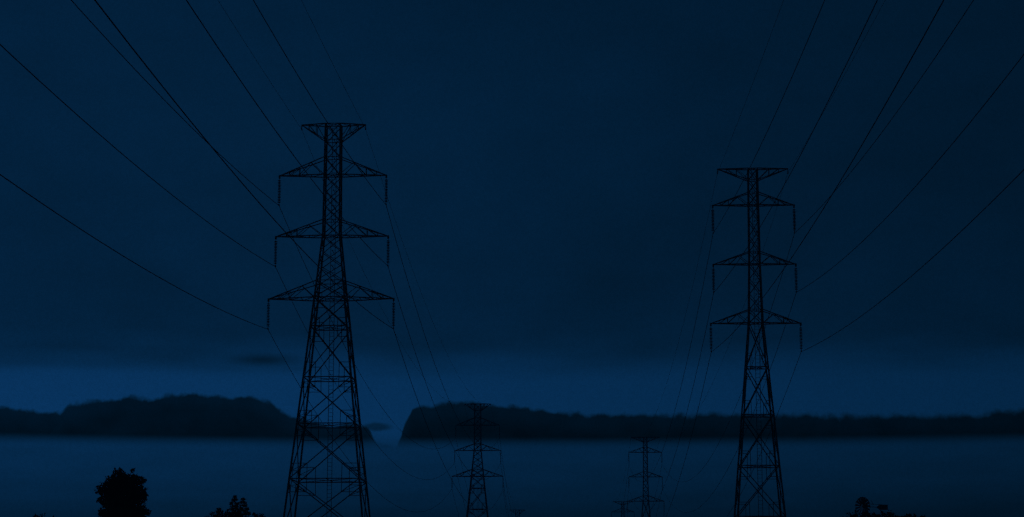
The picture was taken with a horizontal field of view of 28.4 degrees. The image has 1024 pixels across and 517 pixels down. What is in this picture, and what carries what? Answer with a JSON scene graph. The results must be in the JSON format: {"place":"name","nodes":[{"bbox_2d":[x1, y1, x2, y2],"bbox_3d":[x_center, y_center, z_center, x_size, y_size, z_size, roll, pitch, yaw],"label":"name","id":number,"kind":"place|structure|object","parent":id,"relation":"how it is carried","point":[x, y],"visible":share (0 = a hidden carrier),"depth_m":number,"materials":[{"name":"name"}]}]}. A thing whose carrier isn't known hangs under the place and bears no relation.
{"place":"outdoors","nodes":[
{"label":"outdoors","id":0,"kind":"place"},
{"bbox_2d":[0,0,1023,516],"label":"sky","id":1,"kind":"structure","parent":0,"point":[550,167],"materials":[{"name":"blue"}]},
{"label":"ground","id":2,"kind":"structure","parent":0,"visible":0},
{"bbox_2d":[94,467,151,516],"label":"tree","id":3,"kind":"object","parent":2,"relation":"on","point":[121,493],"visible":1,"depth_m":204.03,"materials":[{"name":"black plant"}]},
{"bbox_2d":[206,508,229,516],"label":"round tree","id":4,"kind":"object","parent":2,"relation":"on","point":[221,514],"visible":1,"depth_m":234.48,"materials":[{"name":"green plant"}]},
{"bbox_2d":[227,495,242,516],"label":"conifer","id":5,"kind":"object","parent":2,"relation":"on","point":[235,509],"visible":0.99,"depth_m":239.24,"materials":[{"name":"green plant"}]},
{"bbox_2d":[235,498,250,516],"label":"conifer","id":6,"kind":"object","parent":2,"relation":"on","point":[245,510],"visible":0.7,"depth_m":242.40,"materials":[{"name":"green plant"}]},
{"bbox_2d":[266,123,394,516],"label":"tower","id":7,"kind":"structure","parent":2,"relation":"on","point":[323,235],"depth_m":203.11,"materials":[{"name":"metal"}]},
{"bbox_2d":[0,0,525,515],"bbox_3d":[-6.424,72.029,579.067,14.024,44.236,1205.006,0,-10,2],"label":"wires","id":8,"kind":"object","parent":7,"relation":"attached to","point":[262,206],"visible":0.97,"depth_m":154.54,"materials":[{"name":"metal"}]},
{"bbox_2d":[451,403,503,516],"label":"tower","id":9,"kind":"structure","parent":2,"relation":"on","point":[471,476],"depth_m":499.28,"materials":[{"name":"metal"}]},
{"bbox_2d":[611,501,634,516],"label":"tower","id":10,"kind":"structure","parent":2,"relation":"on","point":[622,505],"depth_m":753.88,"materials":[{"name":"metal"}]},
{"bbox_2d":[627,437,664,516],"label":"tower","id":11,"kind":"structure","parent":2,"relation":"on","point":[647,495],"depth_m":515.88,"materials":[{"name":"metal"}]},
{"bbox_2d":[709,167,802,516],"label":"tower","id":12,"kind":"structure","parent":2,"relation":"on","point":[764,355],"depth_m":208.57,"materials":[{"name":"metal"}]},
{"bbox_2d":[612,0,1023,515],"bbox_3d":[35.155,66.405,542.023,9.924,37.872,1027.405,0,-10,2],"label":"wires","id":13,"kind":"object","parent":12,"relation":"hanging from","point":[815,221],"visible":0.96,"depth_m":152.89,"materials":[{"name":"metal"}]},
{"bbox_2d":[859,511,879,516],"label":"scrub","id":14,"kind":"object","parent":2,"relation":"on","point":[866,514],"visible":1,"depth_m":185.73,"materials":[{"name":"green plant"}]},
{"bbox_2d":[855,497,887,516],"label":"wind pump","id":15,"kind":"object","parent":2,"relation":"on","point":[861,501],"visible":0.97,"depth_m":197.68,"materials":[{"name":"metal"}]},
{"bbox_2d":[872,510,894,516],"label":"scrub","id":16,"kind":"object","parent":2,"relation":"on","point":[883,513],"visible":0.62,"depth_m":195.49,"materials":[{"name":"green plant"}]},
{"bbox_2d":[883,510,905,516],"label":"scrub","id":17,"kind":"object","parent":2,"relation":"on","point":[889,514],"visible":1,"depth_m":185.43,"materials":[{"name":"green plant"}]},
{"bbox_2d":[902,513,924,516],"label":"scrub","id":18,"kind":"object","parent":2,"relation":"on","point":[910,515],"visible":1,"depth_m":185.54,"materials":[{"name":"green plant"}]}
]}

